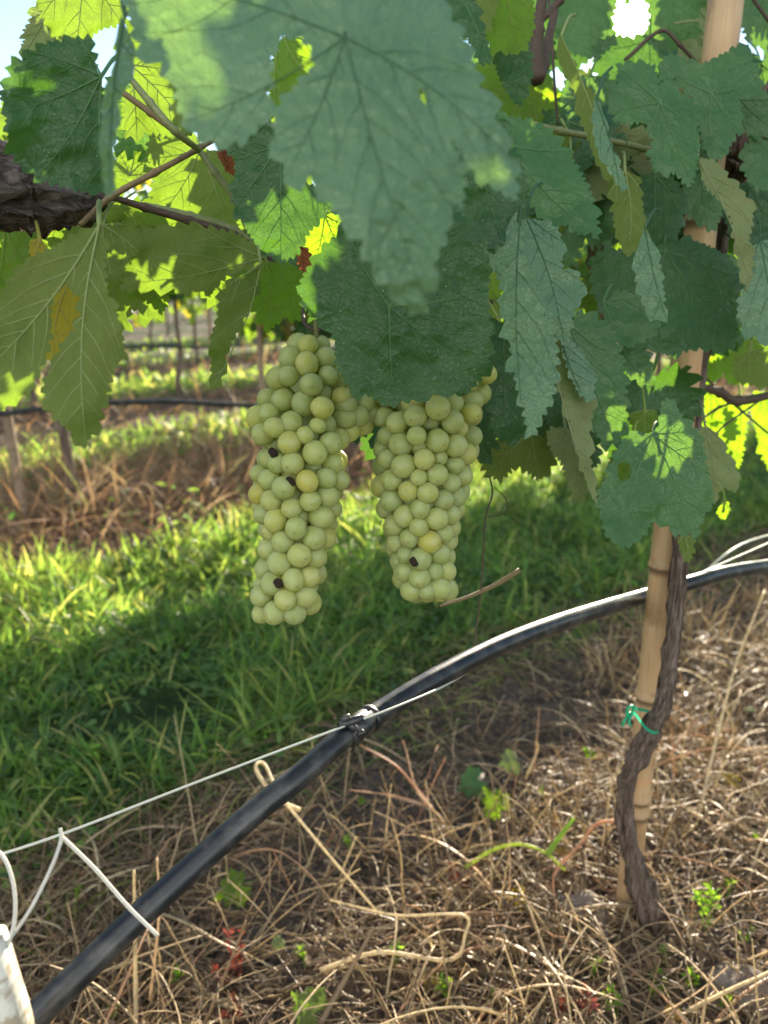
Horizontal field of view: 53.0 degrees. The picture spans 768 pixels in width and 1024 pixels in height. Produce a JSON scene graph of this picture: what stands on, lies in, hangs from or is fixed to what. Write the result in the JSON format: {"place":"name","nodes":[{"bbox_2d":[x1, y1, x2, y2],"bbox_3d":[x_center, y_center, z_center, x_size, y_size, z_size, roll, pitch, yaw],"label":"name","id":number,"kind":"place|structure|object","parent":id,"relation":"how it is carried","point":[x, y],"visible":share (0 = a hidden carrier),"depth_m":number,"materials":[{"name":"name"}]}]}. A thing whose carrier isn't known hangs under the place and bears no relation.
{"place":"outdoors","nodes":[
{"label":"outdoors","id":0,"kind":"place"},
{"bbox_2d":[0,0,763,199],"label":"sky","id":1,"kind":"structure","parent":0,"point":[629,20],"materials":[{"name":"white"}]},
{"bbox_2d":[0,297,767,1023],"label":"ground","id":2,"kind":"structure","parent":0,"point":[152,705],"depth_m":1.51,"materials":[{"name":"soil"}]},
{"bbox_2d":[1,406,30,526],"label":"bamboo stake","id":3,"kind":"object","parent":2,"relation":"on","point":[13,452],"visible":0.67,"depth_m":2.70,"materials":[{"name":"brown wood"}]},
{"bbox_2d":[0,399,253,416],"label":"drip pipe","id":4,"kind":"object","parent":3,"relation":"attached to","point":[21,411],"visible":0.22,"depth_m":2.94,"materials":[{"name":"black plastic"}]},
{"bbox_2d":[0,925,34,1023],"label":"white post","id":5,"kind":"object","parent":2,"relation":"on","point":[15,1006],"visible":1,"depth_m":0.40,"materials":[{"name":"paint"}]},
{"bbox_2d":[0,851,16,946],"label":"bent wire","id":6,"kind":"object","parent":5,"relation":"attached to","point":[10,872],"visible":1,"depth_m":0.41,"materials":[{"name":"white metal"}]},
{"bbox_2d":[8,828,62,937],"bbox_3d":[-0.190,0.206,0.413,0.009,0.048,0.053,9,19,27],"label":"bent wire","id":7,"kind":"object","parent":5,"relation":"attached to","point":[32,905],"visible":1,"depth_m":0.41,"materials":[{"name":"white metal"}]},
{"bbox_2d":[63,835,158,937],"bbox_3d":[-0.153,0.209,0.430,0.058,0.055,0.002,5,17,16],"label":"bent wire","id":8,"kind":"object","parent":7,"relation":"attached to","point":[110,887],"visible":1,"depth_m":0.43,"materials":[{"name":"white metal"}]},
{"bbox_2d":[26,232,37,416],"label":"grapevine","id":9,"kind":"object","parent":2,"relation":"on","point":[33,397],"visible":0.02,"depth_m":4.97,"materials":[{"name":"brown plant"}]},
{"bbox_2d":[74,883,82,903],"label":"sprig","id":10,"kind":"object","parent":2,"relation":"on","point":[77,894],"visible":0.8,"depth_m":1.09,"materials":[{"name":"green plant"}]},
{"bbox_2d":[29,158,156,514],"bbox_3d":[-1.182,-0.589,2.746,1.213,1.377,0.558,-15,22,-41],"label":"grapevine","id":11,"kind":"object","parent":2,"relation":"on","point":[65,442],"visible":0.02,"depth_m":2.85,"materials":[{"name":"brown plant"}]},
{"bbox_2d":[183,296,196,325],"bbox_3d":[-0.771,-0.792,3.033,0.064,0.114,0.049,11,20,33],"label":"grape bunch","id":12,"kind":"object","parent":11,"relation":"hanging from","point":[190,311],"visible":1,"depth_m":3.02,"materials":[{"name":"green plant"}]},
{"bbox_2d":[107,1002,118,1018],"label":"fallen leaf","id":13,"kind":"object","parent":2,"relation":"on","point":[112,1014],"visible":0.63,"depth_m":0.91,"materials":[{"name":"brown"}]},
{"bbox_2d":[0,0,249,448],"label":"grapevine","id":14,"kind":"object","parent":2,"relation":"on","point":[67,120],"visible":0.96,"depth_m":0.46,"materials":[{"name":"green plant"}]},
{"bbox_2d":[133,870,138,1023],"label":"dry stem","id":15,"kind":"object","parent":2,"relation":"on","point":[135,991],"visible":0.78,"depth_m":0.91,"materials":[{"name":"plant"}]},
{"bbox_2d":[0,363,278,410],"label":"green grass","id":16,"kind":"structure","parent":2,"relation":"on","point":[171,385],"depth_m":6.87,"materials":[{"name":"green plant"}]},
{"bbox_2d":[148,319,153,348],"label":"grapevine","id":17,"kind":"object","parent":2,"relation":"on","point":[150,333],"visible":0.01,"depth_m":10.39,"materials":[{"name":"brown plant"}]},
{"bbox_2d":[148,857,159,1000],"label":"dry stem","id":18,"kind":"object","parent":2,"relation":"on","point":[154,960],"visible":0.67,"depth_m":0.92,"materials":[{"name":"plant"}]},
{"bbox_2d":[34,339,280,385],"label":"dead weeds","id":19,"kind":"object","parent":2,"relation":"on","point":[204,360],"visible":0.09,"depth_m":8.31,"materials":[{"name":"plant"}]},
{"bbox_2d":[165,307,168,335],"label":"grapevine","id":20,"kind":"object","parent":2,"relation":"on","point":[166,315],"depth_m":13.02,"materials":[{"name":"brown plant"}]},
{"bbox_2d":[172,964,184,984],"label":"sprig","id":21,"kind":"object","parent":2,"relation":"on","point":[176,972],"visible":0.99,"depth_m":0.96,"materials":[{"name":"green plant"}]},
{"bbox_2d":[174,715,196,844],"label":"dry stem","id":22,"kind":"object","parent":2,"relation":"on","point":[186,784],"visible":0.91,"depth_m":1.21,"materials":[{"name":"plant"}]},
{"bbox_2d":[39,333,333,372],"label":"green grass","id":23,"kind":"structure","parent":2,"relation":"on","point":[155,349],"depth_m":10.23,"materials":[{"name":"green plant"}]},
{"bbox_2d":[130,295,254,326],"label":"distant vines","id":24,"kind":"object","parent":2,"relation":"on","point":[198,310],"depth_m":16.65,"materials":[{"name":"green plant"}]},
{"bbox_2d":[190,299,198,364],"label":"grapevine","id":25,"kind":"object","parent":2,"relation":"on","point":[196,344],"visible":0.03,"depth_m":8.24,"materials":[{"name":"brown plant"}]},
{"bbox_2d":[166,229,245,398],"bbox_3d":[-1.472,-1.433,5.537,1.238,1.414,0.568,-13,21,-38],"label":"grapevine","id":26,"kind":"object","parent":2,"relation":"on","point":[177,299],"visible":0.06,"depth_m":5.56,"materials":[{"name":"brown plant"}]},
{"bbox_2d":[207,307,211,360],"bbox_3d":[-1.889,-2.268,8.274,0.046,1.450,0.044,0,16,0],"label":"bamboo stake","id":27,"kind":"object","parent":2,"relation":"on","point":[209,321],"visible":0.25,"depth_m":8.33,"materials":[{"name":"beige wood"}]},
{"bbox_2d":[211,951,239,988],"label":"sprig","id":28,"kind":"object","parent":2,"relation":"on","point":[229,969],"visible":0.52,"depth_m":0.96,"materials":[{"name":"red plant"}]},
{"bbox_2d":[219,990,242,1023],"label":"sprig","id":29,"kind":"object","parent":2,"relation":"on","point":[224,1014],"visible":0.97,"depth_m":0.92,"materials":[{"name":"red plant"}]},
{"bbox_2d":[212,868,251,907],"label":"fallen leaf","id":30,"kind":"object","parent":2,"relation":"on","point":[230,888],"visible":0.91,"depth_m":1.09,"materials":[{"name":"green plant"}]},
{"bbox_2d":[222,927,244,986],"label":"sprig","id":31,"kind":"object","parent":2,"relation":"on","point":[229,949],"visible":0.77,"depth_m":0.97,"materials":[{"name":"red plant"}]},
{"bbox_2d":[254,263,264,448],"bbox_3d":[-0.528,-0.734,3.268,0.030,1.348,0.028,0,16,0],"label":"bamboo stake","id":32,"kind":"object","parent":2,"relation":"on","point":[260,358],"visible":0.21,"depth_m":3.28,"materials":[{"name":"brown wood"}]},
{"bbox_2d":[274,340,278,359],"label":"grapevine","id":33,"kind":"object","parent":2,"relation":"on","point":[275,349],"visible":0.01,"depth_m":8.96,"materials":[{"name":"brown plant"}]},
{"bbox_2d":[272,934,284,950],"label":"fallen leaf","id":34,"kind":"object","parent":2,"relation":"on","point":[278,942],"visible":0.96,"depth_m":1.00,"materials":[{"name":"green plant"}]},
{"bbox_2d":[216,259,357,468],"bbox_3d":[-0.164,-0.734,3.599,1.243,1.171,0.650,-14,22,-40],"label":"grapevine","id":35,"kind":"object","parent":2,"relation":"on","point":[283,330],"visible":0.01,"depth_m":3.26,"materials":[{"name":"green plant"}]},
{"bbox_2d":[295,943,307,969],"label":"sprig","id":36,"kind":"object","parent":2,"relation":"on","point":[303,952],"visible":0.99,"depth_m":0.99,"materials":[{"name":"green plant"}]},
{"bbox_2d":[290,986,328,1023],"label":"fallen leaf","id":37,"kind":"object","parent":2,"relation":"on","point":[317,998],"visible":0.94,"depth_m":0.91,"materials":[{"name":"green plant"}]},
{"bbox_2d":[0,345,666,445],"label":"dead weeds","id":38,"kind":"object","parent":2,"relation":"on","point":[128,407],"visible":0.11,"depth_m":5.44,"materials":[{"name":"plant"}]},
{"bbox_2d":[0,355,669,481],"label":"green grass","id":39,"kind":"structure","parent":2,"relation":"on","point":[157,423],"depth_m":4.45,"materials":[{"name":"green plant"}]},
{"bbox_2d":[318,929,373,1023],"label":"dry stem","id":40,"kind":"object","parent":2,"relation":"on","point":[333,999],"visible":1,"depth_m":0.92,"materials":[{"name":"plant"}]},
{"bbox_2d":[342,834,350,848],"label":"sprig","id":41,"kind":"object","parent":2,"relation":"on","point":[347,839],"visible":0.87,"depth_m":1.19,"materials":[{"name":"green plant"}]},
{"bbox_2d":[357,795,366,805],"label":"fallen leaf","id":42,"kind":"object","parent":2,"relation":"on","point":[361,801],"visible":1,"depth_m":1.27,"materials":[{"name":"green plant"}]},
{"bbox_2d":[0,386,753,557],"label":"green weeds","id":43,"kind":"object","parent":2,"relation":"on","point":[12,514],"visible":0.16,"depth_m":2.99,"materials":[{"name":"green plant"}]},
{"bbox_2d":[0,420,767,863],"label":"green grass","id":44,"kind":"structure","parent":2,"relation":"on","point":[206,542],"depth_m":2.02,"materials":[{"name":"green plant"}]},
{"bbox_2d":[0,356,767,569],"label":"dead weeds","id":45,"kind":"object","parent":2,"relation":"on","point":[91,489],"visible":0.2,"depth_m":3.10,"materials":[{"name":"brown plant"}]},
{"bbox_2d":[0,531,767,1023],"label":"leaf litter","id":46,"kind":"object","parent":2,"relation":"on","point":[570,791],"visible":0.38,"depth_m":1.24,"materials":[{"name":"plant"}]},
{"bbox_2d":[0,426,767,898],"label":"clover leaves","id":47,"kind":"object","parent":2,"relation":"on","point":[136,732],"visible":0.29,"depth_m":1.96,"materials":[{"name":"green plant"}]},
{"bbox_2d":[1,495,767,965],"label":"mixed grass","id":48,"kind":"structure","parent":2,"relation":"on","point":[497,677],"depth_m":1.61,"materials":[{"name":"green plant"}]},
{"bbox_2d":[4,527,767,1023],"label":"soil clods","id":49,"kind":"object","parent":2,"relation":"on","point":[380,835],"visible":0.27,"depth_m":1.31,"materials":[{"name":"brown soil"}]},
{"bbox_2d":[319,899,470,971],"bbox_3d":[0.014,0.526,0.989,0.188,0.055,0.106,0,16,0],"label":"dry stem","id":50,"kind":"object","parent":2,"relation":"on","point":[381,952],"visible":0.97,"depth_m":0.96,"materials":[{"name":"plant"}]},
{"bbox_2d":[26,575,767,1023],"bbox_3d":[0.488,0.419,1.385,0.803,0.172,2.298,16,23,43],"label":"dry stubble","id":51,"kind":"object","parent":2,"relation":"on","point":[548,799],"visible":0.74,"depth_m":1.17,"materials":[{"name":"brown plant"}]},
{"bbox_2d":[360,744,434,812],"bbox_3d":[0.024,0.431,1.257,0.017,0.043,0.173,-15,22,-42],"label":"dry stem","id":52,"kind":"object","parent":2,"relation":"on","point":[402,771],"visible":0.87,"depth_m":1.26,"materials":[{"name":"plant"}]},
{"bbox_2d":[350,789,425,805],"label":"dry stem","id":53,"kind":"object","parent":52,"relation":"attached to","point":[420,803],"visible":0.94,"depth_m":1.22,"materials":[{"name":"plant"}]},
{"bbox_2d":[402,740,430,809],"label":"dry stem","id":54,"kind":"object","parent":52,"relation":"attached to","point":[427,805],"visible":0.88,"depth_m":1.25,"materials":[{"name":"plant"}]},
{"bbox_2d":[390,939,407,966],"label":"sprig","id":55,"kind":"object","parent":2,"relation":"on","point":[398,948],"visible":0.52,"depth_m":0.98,"materials":[{"name":"green plant"}]},
{"bbox_2d":[61,0,767,935],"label":"grapevine","id":56,"kind":"object","parent":2,"relation":"on","point":[429,196],"visible":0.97,"depth_m":0.58,"materials":[{"name":"green plant"}]},
{"bbox_2d":[246,319,378,624],"bbox_3d":[-0.062,-0.030,0.572,0.084,0.219,0.115,11,20,32],"label":"grape bunch","id":57,"kind":"object","parent":56,"relation":"hanging from","point":[306,434],"visible":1,"depth_m":0.55,"materials":[{"name":"green food"}]},
{"bbox_2d":[371,366,496,602],"bbox_3d":[0.033,-0.041,0.593,0.087,0.215,0.109,11,20,33],"label":"grape bunch","id":58,"kind":"object","parent":56,"relation":"hanging from","point":[426,453],"visible":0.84,"depth_m":0.56,"materials":[{"name":"green food"}]},
{"bbox_2d":[439,475,520,644],"bbox_3d":[0.083,0.044,0.698,0.076,0.149,0.036,-7,18,-22],"label":"vine twig","id":59,"kind":"object","parent":56,"relation":"hanging from","point":[501,581],"visible":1,"depth_m":0.70,"materials":[{"name":"wood"}]},
{"bbox_2d":[621,704,658,733],"bbox_3d":[0.307,0.236,0.901,0.034,0.065,0.106,9,19,29],"label":"plant tie","id":60,"kind":"object","parent":56,"relation":"attached to","point":[630,714],"visible":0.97,"depth_m":0.87,"materials":[{"name":"teal plastic"}]},
{"bbox_2d":[421,973,437,984],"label":"fallen leaf","id":61,"kind":"object","parent":2,"relation":"on","point":[427,980],"visible":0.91,"depth_m":0.95,"materials":[{"name":"brown plant"}]},
{"bbox_2d":[435,972,452,997],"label":"sprig","id":62,"kind":"object","parent":2,"relation":"on","point":[443,987],"visible":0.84,"depth_m":0.94,"materials":[{"name":"green plant"}]},
{"bbox_2d":[448,862,477,887],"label":"sprig","id":63,"kind":"object","parent":2,"relation":"on","point":[457,873],"visible":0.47,"depth_m":1.12,"materials":[{"name":"brown plant"}]},
{"bbox_2d":[456,764,488,798],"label":"fallen leaf","id":64,"kind":"object","parent":2,"relation":"on","point":[470,777],"visible":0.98,"depth_m":1.30,"materials":[{"name":"green plant"}]},
{"bbox_2d":[486,988,495,1000],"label":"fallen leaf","id":65,"kind":"object","parent":2,"relation":"on","point":[492,990],"visible":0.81,"depth_m":0.93,"materials":[{"name":"brown plant"}]},
{"bbox_2d":[480,786,510,819],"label":"fallen leaf","id":66,"kind":"object","parent":2,"relation":"on","point":[486,799],"visible":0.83,"depth_m":1.25,"materials":[{"name":"green plant"}]},
{"bbox_2d":[497,748,520,774],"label":"fallen leaf","id":67,"kind":"object","parent":2,"relation":"on","point":[508,756],"visible":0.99,"depth_m":1.34,"materials":[{"name":"green plant"}]},
{"bbox_2d":[502,938,520,958],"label":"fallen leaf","id":68,"kind":"object","parent":2,"relation":"on","point":[510,939],"visible":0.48,"depth_m":1.01,"materials":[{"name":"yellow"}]},
{"bbox_2d":[464,842,565,870],"bbox_3d":[0.186,0.488,1.093,0.142,0.048,0.023,2,17,8],"label":"grass blade","id":69,"kind":"object","parent":2,"relation":"on","point":[482,855],"depth_m":1.10,"materials":[{"name":"green plant"}]},
{"bbox_2d":[507,884,529,910],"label":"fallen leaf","id":70,"kind":"object","parent":2,"relation":"on","point":[514,889],"visible":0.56,"depth_m":1.07,"materials":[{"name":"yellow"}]},
{"bbox_2d":[524,742,538,779],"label":"dry stem","id":71,"kind":"object","parent":2,"relation":"on","point":[532,763],"visible":0.96,"depth_m":1.34,"materials":[{"name":"plant"}]},
{"bbox_2d":[545,817,574,855],"bbox_3d":[0.248,0.457,1.085,0.060,0.036,0.008,-14,22,-40],"label":"grass blade","id":72,"kind":"object","parent":2,"relation":"on","point":[553,845],"depth_m":1.08,"materials":[{"name":"green plant"}]},
{"bbox_2d":[556,847,565,858],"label":"fallen leaf","id":73,"kind":"object","parent":2,"relation":"on","point":[562,849],"visible":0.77,"depth_m":1.16,"materials":[{"name":"brown plant"}]},
{"bbox_2d":[554,981,598,1020],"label":"sprig","id":74,"kind":"object","parent":2,"relation":"on","point":[593,1004],"visible":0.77,"depth_m":0.91,"materials":[{"name":"red plant"}]},
{"bbox_2d":[571,244,587,279],"bbox_3d":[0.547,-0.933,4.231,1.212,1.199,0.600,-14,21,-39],"label":"leaf","id":75,"kind":"object","parent":2,"relation":"on","point":[583,271],"depth_m":4.28,"materials":[{"name":"green plant"}]},
{"bbox_2d":[557,890,608,931],"bbox_3d":[0.276,0.560,1.069,0.073,0.064,0.060,0,16,0],"label":"stone","id":76,"kind":"object","parent":2,"relation":"on","point":[585,899],"visible":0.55,"depth_m":1.06,"materials":[{"name":"grey stone"}]},
{"bbox_2d":[552,819,613,943],"bbox_3d":[0.276,0.506,1.069,0.180,0.123,0.066,-15,22,-41],"label":"dry stem","id":77,"kind":"object","parent":2,"relation":"on","point":[579,845],"visible":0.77,"depth_m":1.08,"materials":[{"name":"plant"}]},
{"bbox_2d":[582,746,596,758],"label":"fallen leaf","id":78,"kind":"object","parent":2,"relation":"on","point":[586,750],"visible":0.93,"depth_m":1.41,"materials":[{"name":"green plant"}]},
{"bbox_2d":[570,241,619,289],"bbox_3d":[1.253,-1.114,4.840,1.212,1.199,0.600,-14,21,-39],"label":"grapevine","id":79,"kind":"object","parent":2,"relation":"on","point":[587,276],"visible":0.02,"depth_m":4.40,"materials":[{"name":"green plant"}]},
{"bbox_2d":[590,955,602,978],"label":"sprig","id":80,"kind":"object","parent":2,"relation":"on","point":[595,960],"visible":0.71,"depth_m":0.97,"materials":[{"name":"green plant"}]},
{"bbox_2d":[598,928,611,941],"bbox_3d":[0.298,0.570,1.036,0.022,0.018,0.018,0,16,0],"label":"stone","id":81,"kind":"object","parent":2,"relation":"on","point":[605,932],"visible":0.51,"depth_m":1.03,"materials":[{"name":"grey stone"}]},
{"bbox_2d":[600,983,622,1019],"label":"sprig","id":82,"kind":"object","parent":2,"relation":"on","point":[609,989],"visible":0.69,"depth_m":0.92,"materials":[{"name":"green plant"}]},
{"bbox_2d":[647,967,669,998],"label":"sprig","id":83,"kind":"object","parent":2,"relation":"on","point":[659,971],"visible":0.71,"depth_m":0.96,"materials":[{"name":"green plant"}]},
{"bbox_2d":[656,351,661,375],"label":"grapevine","id":84,"kind":"object","parent":2,"relation":"on","point":[659,366],"visible":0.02,"depth_m":5.49,"materials":[{"name":"brown plant"}]},
{"bbox_2d":[658,942,669,967],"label":"sprig","id":85,"kind":"object","parent":2,"relation":"on","point":[661,950],"visible":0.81,"depth_m":0.99,"materials":[{"name":"green plant"}]},
{"bbox_2d":[665,1002,685,1019],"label":"fallen leaf","id":86,"kind":"object","parent":2,"relation":"on","point":[675,1015],"visible":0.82,"depth_m":0.90,"materials":[{"name":"yellow"}]},
{"bbox_2d":[615,0,743,918],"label":"bamboo stake","id":87,"kind":"object","parent":2,"relation":"on","point":[723,24],"visible":0.4,"depth_m":0.92,"materials":[{"name":"beige wood"}]},
{"bbox_2d":[30,559,767,1023],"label":"drip pipe","id":88,"kind":"object","parent":87,"relation":"attached to","point":[62,989],"visible":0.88,"depth_m":0.57,"materials":[{"name":"black plastic"}]},
{"bbox_2d":[2,543,767,854],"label":"trellis wire","id":89,"kind":"object","parent":88,"relation":"attached to","point":[175,790],"visible":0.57,"depth_m":0.54,"materials":[{"name":"grey metal"}]},
{"bbox_2d":[706,535,767,569],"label":"wire","id":90,"kind":"object","parent":88,"relation":"attached to","point":[721,557],"visible":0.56,"depth_m":1.26,"materials":[{"name":"grey metal"}]},
{"bbox_2d":[681,967,700,988],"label":"sprig","id":91,"kind":"object","parent":2,"relation":"on","point":[695,977],"visible":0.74,"depth_m":0.96,"materials":[{"name":"green plant"}]},
{"bbox_2d":[691,881,721,929],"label":"sprig","id":92,"kind":"object","parent":2,"relation":"on","point":[706,901],"visible":0.79,"depth_m":1.03,"materials":[{"name":"green plant"}]},
{"bbox_2d":[718,986,736,1007],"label":"sprig","id":93,"kind":"object","parent":2,"relation":"on","point":[721,1004],"visible":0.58,"depth_m":0.93,"materials":[{"name":"green plant"}]},
{"bbox_2d":[723,877,736,896],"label":"sprig","id":94,"kind":"object","parent":2,"relation":"on","point":[733,882],"visible":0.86,"depth_m":1.09,"materials":[{"name":"green plant"}]},
{"bbox_2d":[696,590,765,820],"bbox_3d":[0.621,0.322,1.379,0.019,0.244,0.456,11,20,32],"label":"dry stem","id":95,"kind":"object","parent":2,"relation":"on","point":[717,736],"visible":0.96,"depth_m":1.37,"materials":[{"name":"plant"}]},
{"bbox_2d":[722,772,740,785],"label":"fallen leaf","id":96,"kind":"object","parent":2,"relation":"on","point":[734,776],"visible":0.94,"depth_m":1.33,"materials":[{"name":"yellow"}]},
{"bbox_2d":[704,961,767,1016],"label":"stone","id":97,"kind":"object","parent":2,"relation":"on","point":[727,975],"visible":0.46,"depth_m":0.94,"materials":[{"name":"grey stone"}]},
{"bbox_2d":[738,925,757,944],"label":"sprig","id":98,"kind":"object","parent":2,"relation":"on","point":[747,935],"visible":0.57,"depth_m":1.02,"materials":[{"name":"green plant"}]},
{"bbox_2d":[743,706,755,713],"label":"fallen leaf","id":99,"kind":"object","parent":2,"relation":"on","point":[751,708],"visible":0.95,"depth_m":1.55,"materials":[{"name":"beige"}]},
{"bbox_2d":[749,829,759,837],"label":"sprig","id":100,"kind":"object","parent":2,"relation":"on","point":[755,835],"visible":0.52,"depth_m":1.20,"materials":[{"name":"green plant"}]},
{"bbox_3d":[-0.334,-1.745,6.520,0.046,1.457,0.044,0,16,0],"label":"bamboo stake","id":101,"kind":"object","parent":2,"relation":"on","visible":0},
{"bbox_2d":[125,341,282,348],"bbox_3d":[1.731,-2.017,8.306,13.998,0.070,0.020,-14,22,-40],"label":"drip pipe","id":102,"kind":"object","parent":101,"relation":"attached to","point":[197,347],"visible":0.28,"depth_m":5.59,"materials":[{"name":"black plastic"}]}
]}

